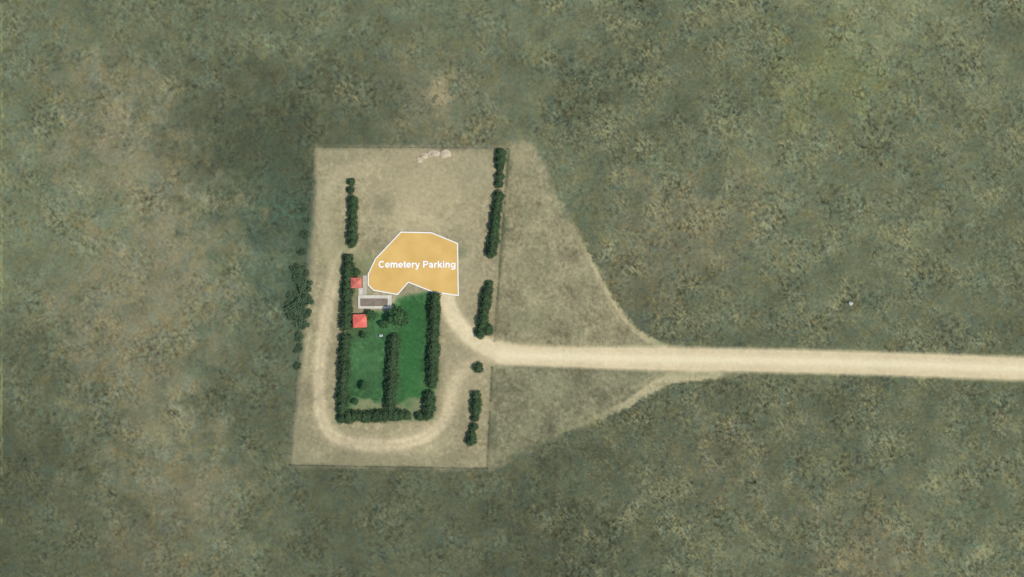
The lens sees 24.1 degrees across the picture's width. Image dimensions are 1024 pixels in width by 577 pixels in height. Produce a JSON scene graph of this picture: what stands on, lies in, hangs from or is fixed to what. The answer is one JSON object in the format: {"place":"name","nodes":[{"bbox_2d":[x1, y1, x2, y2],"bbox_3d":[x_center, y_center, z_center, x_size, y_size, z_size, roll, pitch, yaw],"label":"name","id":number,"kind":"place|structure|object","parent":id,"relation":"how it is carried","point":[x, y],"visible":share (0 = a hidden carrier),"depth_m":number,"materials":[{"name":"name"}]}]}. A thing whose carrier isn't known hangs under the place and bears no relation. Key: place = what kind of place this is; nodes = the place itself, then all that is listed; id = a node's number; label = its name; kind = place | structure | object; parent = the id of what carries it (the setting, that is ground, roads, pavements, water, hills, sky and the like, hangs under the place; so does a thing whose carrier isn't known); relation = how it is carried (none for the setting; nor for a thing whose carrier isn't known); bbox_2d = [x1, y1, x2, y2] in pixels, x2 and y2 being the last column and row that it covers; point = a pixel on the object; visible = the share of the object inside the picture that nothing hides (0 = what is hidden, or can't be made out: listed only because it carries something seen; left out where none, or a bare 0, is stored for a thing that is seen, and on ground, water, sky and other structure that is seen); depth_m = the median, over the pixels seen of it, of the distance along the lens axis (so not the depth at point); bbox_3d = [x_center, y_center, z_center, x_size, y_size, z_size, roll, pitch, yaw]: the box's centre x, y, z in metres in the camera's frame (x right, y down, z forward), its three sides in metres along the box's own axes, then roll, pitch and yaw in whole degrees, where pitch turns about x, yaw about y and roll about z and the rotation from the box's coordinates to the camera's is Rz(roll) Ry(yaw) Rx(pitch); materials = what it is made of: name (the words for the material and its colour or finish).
{"place":"outdoors","nodes":[
{"label":"outdoors","id":0,"kind":"place"},
{"bbox_2d":[337,292,433,420],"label":"lawn","id":1,"kind":"structure","parent":0,"point":[368,355],"depth_m":899.95,"materials":[{"name":"green plant"}]},
{"bbox_2d":[334,387,348,394],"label":"evergreen tree","id":2,"kind":"object","parent":1,"relation":"on","point":[341,390],"visible":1,"depth_m":897.56,"materials":[{"name":"green plant"}]},
{"bbox_2d":[335,391,350,404],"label":"evergreen tree","id":3,"kind":"object","parent":1,"relation":"on","point":[343,398],"visible":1,"depth_m":897.57,"materials":[{"name":"green plant"}]},
{"bbox_2d":[337,374,348,382],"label":"evergreen tree","id":4,"kind":"object","parent":1,"relation":"on","point":[342,379],"visible":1,"depth_m":897.75,"materials":[{"name":"green plant"}]},
{"bbox_2d":[337,381,348,388],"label":"evergreen tree","id":5,"kind":"object","parent":1,"relation":"on","point":[344,385],"visible":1,"depth_m":898.05,"materials":[{"name":"green plant"}]},
{"bbox_2d":[337,365,350,376],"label":"evergreen tree","id":6,"kind":"object","parent":1,"relation":"on","point":[343,372],"visible":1,"depth_m":897.58,"materials":[{"name":"green plant"}]},
{"bbox_2d":[337,360,352,368],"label":"evergreen tree","id":7,"kind":"object","parent":1,"relation":"on","point":[343,364],"visible":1,"depth_m":897.18,"materials":[{"name":"green plant"}]},
{"bbox_2d":[338,345,351,355],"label":"evergreen tree","id":8,"kind":"object","parent":1,"relation":"on","point":[343,351],"visible":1,"depth_m":897.89,"materials":[{"name":"green plant"}]},
{"bbox_2d":[338,333,353,345],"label":"evergreen tree","id":9,"kind":"object","parent":1,"relation":"on","point":[344,338],"visible":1,"depth_m":897.76,"materials":[{"name":"green plant"}]},
{"bbox_2d":[343,410,354,424],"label":"evergreen tree","id":10,"kind":"object","parent":1,"relation":"on","point":[348,417],"visible":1,"depth_m":897.23,"materials":[{"name":"green plant"}]},
{"bbox_2d":[360,409,368,422],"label":"evergreen tree","id":11,"kind":"object","parent":1,"relation":"on","point":[364,416],"visible":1,"depth_m":897.55,"materials":[{"name":"green plant"}]},
{"bbox_2d":[360,381,369,389],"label":"leafy tree","id":12,"kind":"object","parent":1,"relation":"on","point":[364,385],"visible":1,"depth_m":897.28,"materials":[{"name":"green plant"}]},
{"bbox_2d":[366,310,376,320],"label":"leafy tree","id":13,"kind":"object","parent":1,"relation":"on","point":[371,315],"visible":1,"depth_m":897.31,"materials":[{"name":"green plant"}]},
{"bbox_2d":[370,408,380,422],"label":"evergreen tree","id":14,"kind":"object","parent":1,"relation":"on","point":[374,415],"visible":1,"depth_m":897.13,"materials":[{"name":"green plant"}]},
{"bbox_2d":[380,409,387,421],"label":"evergreen tree","id":15,"kind":"object","parent":1,"relation":"on","point":[384,414],"visible":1,"depth_m":897.50,"materials":[{"name":"green plant"}]},
{"bbox_2d":[379,320,389,328],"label":"leafy tree","id":16,"kind":"object","parent":1,"relation":"on","point":[384,324],"visible":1,"depth_m":897.77,"materials":[{"name":"green plant"}]},
{"bbox_2d":[383,397,396,407],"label":"evergreen tree","id":17,"kind":"object","parent":1,"relation":"on","point":[391,401],"visible":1,"depth_m":897.57,"materials":[{"name":"green plant"}]},
{"bbox_2d":[383,385,396,394],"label":"evergreen tree","id":18,"kind":"object","parent":1,"relation":"on","point":[391,390],"visible":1,"depth_m":897.51,"materials":[{"name":"green plant"}]},
{"bbox_2d":[384,403,396,411],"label":"evergreen tree","id":19,"kind":"object","parent":1,"relation":"on","point":[388,408],"visible":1,"depth_m":897.88,"materials":[{"name":"green plant"}]},
{"bbox_2d":[384,380,397,388],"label":"evergreen tree","id":20,"kind":"object","parent":1,"relation":"on","point":[392,384],"visible":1,"depth_m":897.27,"materials":[{"name":"green plant"}]},
{"bbox_2d":[385,367,399,377],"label":"evergreen tree","id":21,"kind":"object","parent":1,"relation":"on","point":[393,372],"visible":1,"depth_m":897.49,"materials":[{"name":"green plant"}]},
{"bbox_2d":[385,356,399,365],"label":"evergreen tree","id":22,"kind":"object","parent":1,"relation":"on","point":[391,360],"visible":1,"depth_m":897.53,"materials":[{"name":"green plant"}]},
{"bbox_2d":[386,340,399,349],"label":"evergreen tree","id":23,"kind":"object","parent":1,"relation":"on","point":[391,344],"visible":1,"depth_m":897.33,"materials":[{"name":"green plant"}]},
{"bbox_2d":[386,347,399,354],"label":"evergreen tree","id":24,"kind":"object","parent":1,"relation":"on","point":[392,350],"visible":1,"depth_m":897.67,"materials":[{"name":"green plant"}]},
{"bbox_2d":[387,332,401,343],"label":"evergreen tree","id":25,"kind":"object","parent":1,"relation":"on","point":[393,337],"visible":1,"depth_m":898.21,"materials":[{"name":"green plant"}]},
{"bbox_2d":[388,306,409,326],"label":"leafy tree","id":26,"kind":"object","parent":1,"relation":"on","point":[398,316],"visible":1,"depth_m":894.81,"materials":[{"name":"green plant"}]},
{"bbox_2d":[397,408,406,420],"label":"evergreen tree","id":27,"kind":"object","parent":1,"relation":"on","point":[400,416],"visible":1,"depth_m":897.47,"materials":[{"name":"green plant"}]},
{"bbox_2d":[403,409,411,420],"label":"evergreen tree","id":28,"kind":"object","parent":1,"relation":"on","point":[407,416],"visible":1,"depth_m":897.98,"materials":[{"name":"green plant"}]},
{"bbox_2d":[414,409,423,421],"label":"evergreen tree","id":29,"kind":"object","parent":1,"relation":"on","point":[418,415],"visible":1,"depth_m":898.40,"materials":[{"name":"green plant"}]},
{"bbox_2d":[423,411,433,421],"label":"evergreen tree","id":30,"kind":"object","parent":1,"relation":"on","point":[427,415],"visible":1,"depth_m":897.65,"materials":[{"name":"green plant"}]},
{"bbox_2d":[422,396,436,405],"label":"evergreen tree","id":31,"kind":"object","parent":1,"relation":"on","point":[427,400],"visible":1,"depth_m":897.52,"materials":[{"name":"green plant"}]},
{"bbox_2d":[423,387,435,398],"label":"evergreen tree","id":32,"kind":"object","parent":1,"relation":"on","point":[429,394],"visible":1,"depth_m":897.88,"materials":[{"name":"green plant"}]},
{"bbox_2d":[423,404,436,413],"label":"evergreen tree","id":33,"kind":"object","parent":1,"relation":"on","point":[430,408],"visible":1,"depth_m":897.36,"materials":[{"name":"green plant"}]},
{"bbox_2d":[425,379,436,388],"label":"evergreen tree","id":34,"kind":"object","parent":1,"relation":"on","point":[430,383],"visible":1,"depth_m":898.16,"materials":[{"name":"green plant"}]},
{"bbox_2d":[426,367,438,375],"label":"evergreen tree","id":35,"kind":"object","parent":1,"relation":"on","point":[432,371],"visible":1,"depth_m":897.95,"materials":[{"name":"green plant"}]},
{"bbox_2d":[426,357,438,366],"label":"evergreen tree","id":36,"kind":"object","parent":1,"relation":"on","point":[433,360],"visible":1,"depth_m":897.48,"materials":[{"name":"green plant"}]},
{"bbox_2d":[426,361,438,369],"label":"evergreen tree","id":37,"kind":"object","parent":1,"relation":"on","point":[431,365],"visible":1,"depth_m":897.92,"materials":[{"name":"green plant"}]},
{"bbox_2d":[425,349,440,357],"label":"evergreen tree","id":38,"kind":"object","parent":1,"relation":"on","point":[434,354],"visible":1,"depth_m":897.77,"materials":[{"name":"green plant"}]},
{"bbox_2d":[426,373,439,380],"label":"evergreen tree","id":39,"kind":"object","parent":1,"relation":"on","point":[432,377],"visible":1,"depth_m":897.79,"materials":[{"name":"green plant"}]},
{"bbox_2d":[427,343,440,353],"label":"evergreen tree","id":40,"kind":"object","parent":1,"relation":"on","point":[433,348],"visible":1,"depth_m":897.57,"materials":[{"name":"green plant"}]},
{"bbox_2d":[427,327,440,336],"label":"evergreen tree","id":41,"kind":"object","parent":1,"relation":"on","point":[435,332],"visible":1,"depth_m":897.96,"materials":[{"name":"green plant"}]},
{"bbox_2d":[427,317,441,324],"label":"evergreen tree","id":42,"kind":"object","parent":1,"relation":"on","point":[433,320],"visible":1,"depth_m":897.72,"materials":[{"name":"green plant"}]},
{"bbox_2d":[312,242,495,451],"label":"loop track","id":43,"kind":"structure","parent":0,"point":[436,427],"depth_m":899.94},
{"bbox_2d":[439,293,517,356],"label":"entrance track","id":44,"kind":"structure","parent":0,"point":[463,330],"depth_m":899.92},
{"bbox_2d":[0,0,1023,576],"bbox_3d":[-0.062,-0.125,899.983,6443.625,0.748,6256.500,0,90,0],"label":"ground","id":45,"kind":"structure","parent":0,"point":[772,174],"depth_m":900.00,"materials":[{"name":"green plant"}]},
{"bbox_2d":[286,312,297,320],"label":"shrub","id":46,"kind":"object","parent":45,"relation":"on","point":[293,316],"visible":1,"depth_m":898.99,"materials":[{"name":"green plant"}]},
{"bbox_2d":[287,291,298,300],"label":"shrub","id":47,"kind":"object","parent":45,"relation":"on","point":[291,295],"visible":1,"depth_m":899.20,"materials":[{"name":"green plant"}]},
{"bbox_2d":[285,296,305,315],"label":"shrub","id":48,"kind":"object","parent":45,"relation":"on","point":[297,308],"visible":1,"depth_m":898.60,"materials":[{"name":"green plant"}]},
{"bbox_2d":[290,263,304,277],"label":"shrub","id":49,"kind":"object","parent":45,"relation":"on","point":[297,270],"visible":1,"depth_m":899.25,"materials":[{"name":"green plant"}]},
{"bbox_2d":[292,274,302,286],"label":"shrub","id":50,"kind":"object","parent":45,"relation":"on","point":[297,280],"visible":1,"depth_m":899.16,"materials":[{"name":"green plant"}]},
{"bbox_2d":[291,152,314,458],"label":"wire fence","id":51,"kind":"object","parent":45,"relation":"on","point":[303,297],"visible":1,"depth_m":899.24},
{"bbox_2d":[292,147,507,467],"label":"yard","id":52,"kind":"structure","parent":45,"relation":"on","point":[397,192],"depth_m":899.97,"materials":[{"name":"dry grass"}]},
{"bbox_2d":[294,315,309,329],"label":"shrub","id":53,"kind":"object","parent":52,"relation":"on","point":[303,322],"visible":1,"depth_m":899.26,"materials":[{"name":"green plant"}]},
{"bbox_2d":[298,278,313,293],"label":"shrub","id":54,"kind":"object","parent":52,"relation":"on","point":[304,285],"visible":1,"depth_m":898.83,"materials":[{"name":"green plant"}]},
{"bbox_2d":[297,289,314,305],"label":"shrub","id":55,"kind":"object","parent":52,"relation":"on","point":[308,298],"visible":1,"depth_m":899.03,"materials":[{"name":"green plant"}]},
{"bbox_2d":[301,308,311,318],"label":"shrub","id":56,"kind":"object","parent":52,"relation":"on","point":[307,313],"visible":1,"depth_m":899.21,"materials":[{"name":"green plant"}]},
{"bbox_2d":[336,413,346,423],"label":"evergreen tree","id":57,"kind":"object","parent":52,"relation":"on","point":[340,418],"visible":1,"depth_m":897.98,"materials":[{"name":"green plant"}]},
{"bbox_2d":[337,313,352,324],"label":"evergreen tree","id":58,"kind":"object","parent":52,"relation":"on","point":[344,318],"visible":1,"depth_m":897.61,"materials":[{"name":"green plant"}]},
{"bbox_2d":[339,320,352,331],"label":"evergreen tree","id":59,"kind":"object","parent":52,"relation":"on","point":[347,326],"visible":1,"depth_m":897.69,"materials":[{"name":"green plant"}]},
{"bbox_2d":[340,279,351,289],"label":"evergreen tree","id":60,"kind":"object","parent":52,"relation":"on","point":[346,284],"visible":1,"depth_m":897.42,"materials":[{"name":"green plant"}]},
{"bbox_2d":[340,267,352,275],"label":"evergreen tree","id":61,"kind":"object","parent":52,"relation":"on","point":[346,271],"visible":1,"depth_m":897.46,"materials":[{"name":"green plant"}]},
{"bbox_2d":[340,300,353,310],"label":"evergreen tree","id":62,"kind":"object","parent":52,"relation":"on","point":[348,305],"visible":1,"depth_m":897.39,"materials":[{"name":"green plant"}]},
{"bbox_2d":[341,253,353,262],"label":"evergreen tree","id":63,"kind":"object","parent":52,"relation":"on","point":[347,257],"visible":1,"depth_m":898.26,"materials":[{"name":"green plant"}]},
{"bbox_2d":[340,287,355,296],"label":"evergreen tree","id":64,"kind":"object","parent":52,"relation":"on","point":[346,291],"visible":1,"depth_m":897.60,"materials":[{"name":"green plant"}]},
{"bbox_2d":[343,261,355,268],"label":"evergreen tree","id":65,"kind":"object","parent":52,"relation":"on","point":[349,265],"visible":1,"depth_m":897.91,"materials":[{"name":"green plant"}]},
{"bbox_2d":[346,211,357,219],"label":"evergreen tree","id":66,"kind":"object","parent":52,"relation":"on","point":[354,215],"visible":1,"depth_m":898.16,"materials":[{"name":"green plant"}]},
{"bbox_2d":[346,231,359,240],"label":"evergreen tree","id":67,"kind":"object","parent":52,"relation":"on","point":[352,235],"visible":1,"depth_m":897.75,"materials":[{"name":"green plant"}]},
{"bbox_2d":[347,194,358,204],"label":"evergreen tree","id":68,"kind":"object","parent":52,"relation":"on","point":[353,199],"visible":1,"depth_m":897.96,"materials":[{"name":"green plant"}]},
{"bbox_2d":[347,217,358,226],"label":"evergreen tree","id":69,"kind":"object","parent":52,"relation":"on","point":[352,221],"visible":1,"depth_m":897.95,"materials":[{"name":"green plant"}]},
{"bbox_2d":[347,238,358,247],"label":"evergreen tree","id":70,"kind":"object","parent":52,"relation":"on","point":[351,243],"visible":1,"depth_m":898.12,"materials":[{"name":"green plant"}]},
{"bbox_2d":[348,204,359,212],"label":"evergreen tree","id":71,"kind":"object","parent":52,"relation":"on","point":[353,208],"visible":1,"depth_m":898.14,"materials":[{"name":"green plant"}]},
{"bbox_2d":[351,277,361,287],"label":"building","id":72,"kind":"structure","parent":52,"relation":"on","point":[356,283],"depth_m":897.15,"materials":[{"name":"paint"}]},
{"bbox_2d":[353,314,366,327],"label":"building","id":73,"kind":"structure","parent":52,"relation":"on","point":[359,320],"depth_m":897.18,"materials":[{"name":"paint"}]},
{"bbox_2d":[363,275,366,294],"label":"walkway","id":74,"kind":"structure","parent":52,"relation":"on","point":[364,284],"depth_m":899.86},
{"bbox_2d":[358,295,391,308],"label":"raised bed","id":75,"kind":"object","parent":52,"relation":"on","point":[374,301],"visible":1,"depth_m":899.68,"materials":[{"name":"concrete"}]},
{"bbox_2d":[368,232,458,295],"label":"parking area","id":76,"kind":"object","parent":52,"relation":"on","point":[428,261],"visible":1,"depth_m":899.86,"materials":[{"name":"orange paint"}]},
{"bbox_2d":[427,150,439,156],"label":"dirt pile","id":77,"kind":"object","parent":52,"relation":"on","point":[431,153],"visible":1,"depth_m":899.63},
{"bbox_2d":[427,303,440,315],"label":"evergreen tree","id":78,"kind":"object","parent":52,"relation":"on","point":[432,309],"visible":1,"depth_m":897.17,"materials":[{"name":"green plant"}]},
{"bbox_2d":[428,291,441,302],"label":"evergreen tree","id":79,"kind":"object","parent":52,"relation":"on","point":[434,295],"visible":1,"depth_m":897.88,"materials":[{"name":"green plant"}]},
{"bbox_2d":[440,149,450,158],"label":"dirt pile","id":80,"kind":"object","parent":52,"relation":"on","point":[445,153],"visible":1,"depth_m":899.48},
{"bbox_2d":[465,436,478,446],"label":"evergreen tree","id":81,"kind":"object","parent":52,"relation":"on","point":[470,441],"visible":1,"depth_m":897.84,"materials":[{"name":"green plant"}]},
{"bbox_2d":[469,396,482,407],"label":"evergreen tree","id":82,"kind":"object","parent":52,"relation":"on","point":[477,402],"visible":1,"depth_m":897.90,"materials":[{"name":"green plant"}]},
{"bbox_2d":[470,406,481,416],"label":"evergreen tree","id":83,"kind":"object","parent":52,"relation":"on","point":[475,411],"visible":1,"depth_m":898.07,"materials":[{"name":"green plant"}]},
{"bbox_2d":[470,390,481,398],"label":"evergreen tree","id":84,"kind":"object","parent":52,"relation":"on","point":[475,394],"visible":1,"depth_m":898.46,"materials":[{"name":"green plant"}]},
{"bbox_2d":[471,361,483,372],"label":"evergreen tree","id":85,"kind":"object","parent":52,"relation":"on","point":[477,367],"visible":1,"depth_m":898.60,"materials":[{"name":"green plant"}]},
{"bbox_2d":[474,328,485,339],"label":"evergreen tree","id":86,"kind":"object","parent":52,"relation":"on","point":[479,332],"visible":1,"depth_m":897.89,"materials":[{"name":"green plant"}]},
{"bbox_2d":[476,315,488,324],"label":"evergreen tree","id":87,"kind":"object","parent":52,"relation":"on","point":[483,319],"visible":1,"depth_m":897.46,"materials":[{"name":"green plant"}]},
{"bbox_2d":[477,299,492,310],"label":"evergreen tree","id":88,"kind":"object","parent":52,"relation":"on","point":[485,305],"visible":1,"depth_m":897.82,"materials":[{"name":"green plant"}]},
{"bbox_2d":[478,292,492,302],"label":"evergreen tree","id":89,"kind":"object","parent":52,"relation":"on","point":[485,297],"visible":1,"depth_m":897.64,"materials":[{"name":"green plant"}]},
{"bbox_2d":[481,286,493,296],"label":"evergreen tree","id":90,"kind":"object","parent":52,"relation":"on","point":[487,290],"visible":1,"depth_m":898.32,"materials":[{"name":"green plant"}]},
{"bbox_2d":[482,323,493,335],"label":"evergreen tree","id":91,"kind":"object","parent":52,"relation":"on","point":[488,329],"visible":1,"depth_m":898.35,"materials":[{"name":"green plant"}]},
{"bbox_2d":[484,247,497,258],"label":"evergreen tree","id":92,"kind":"object","parent":52,"relation":"on","point":[492,253],"visible":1,"depth_m":897.68,"materials":[{"name":"green plant"}]},
{"bbox_2d":[485,242,498,250],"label":"evergreen tree","id":93,"kind":"object","parent":52,"relation":"on","point":[492,246],"visible":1,"depth_m":897.51,"materials":[{"name":"green plant"}]},
{"bbox_2d":[486,235,500,243],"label":"evergreen tree","id":94,"kind":"object","parent":52,"relation":"on","point":[493,239],"visible":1,"depth_m":897.98,"materials":[{"name":"green plant"}]},
{"bbox_2d":[488,222,500,232],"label":"evergreen tree","id":95,"kind":"object","parent":52,"relation":"on","point":[494,226],"visible":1,"depth_m":897.60,"materials":[{"name":"green plant"}]},
{"bbox_2d":[490,204,502,213],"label":"evergreen tree","id":96,"kind":"object","parent":52,"relation":"on","point":[495,208],"visible":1,"depth_m":898.05,"materials":[{"name":"green plant"}]},
{"bbox_2d":[492,189,505,201],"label":"evergreen tree","id":97,"kind":"object","parent":52,"relation":"on","point":[499,196],"visible":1,"depth_m":898.08,"materials":[{"name":"green plant"}]},
{"bbox_2d":[494,171,505,180],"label":"evergreen tree","id":98,"kind":"object","parent":52,"relation":"on","point":[499,175],"visible":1,"depth_m":898.13,"materials":[{"name":"green plant"}]},
{"bbox_2d":[494,155,506,165],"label":"evergreen tree","id":99,"kind":"object","parent":52,"relation":"on","point":[501,160],"visible":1,"depth_m":897.85,"materials":[{"name":"green plant"}]},
{"bbox_2d":[494,148,507,156],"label":"evergreen tree","id":100,"kind":"object","parent":52,"relation":"on","point":[500,151],"visible":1,"depth_m":898.18,"materials":[{"name":"green plant"}]},
{"bbox_2d":[495,142,653,346],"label":"pasture","id":101,"kind":"structure","parent":45,"relation":"on","point":[552,293],"depth_m":899.98,"materials":[{"name":"beige plant"}]},
{"bbox_2d":[489,364,688,467],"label":"pasture","id":102,"kind":"structure","parent":45,"relation":"on","point":[531,408],"depth_m":899.98,"materials":[{"name":"beige plant"}]},
{"bbox_2d":[571,224,667,347],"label":"side track","id":103,"kind":"structure","parent":0,"point":[652,341],"depth_m":899.93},
{"bbox_2d":[589,370,721,420],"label":"side track","id":104,"kind":"structure","parent":0,"point":[665,379],"depth_m":899.93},
{"bbox_2d":[492,345,1023,379],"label":"gravel road","id":105,"kind":"structure","parent":0,"point":[815,361],"depth_m":899.90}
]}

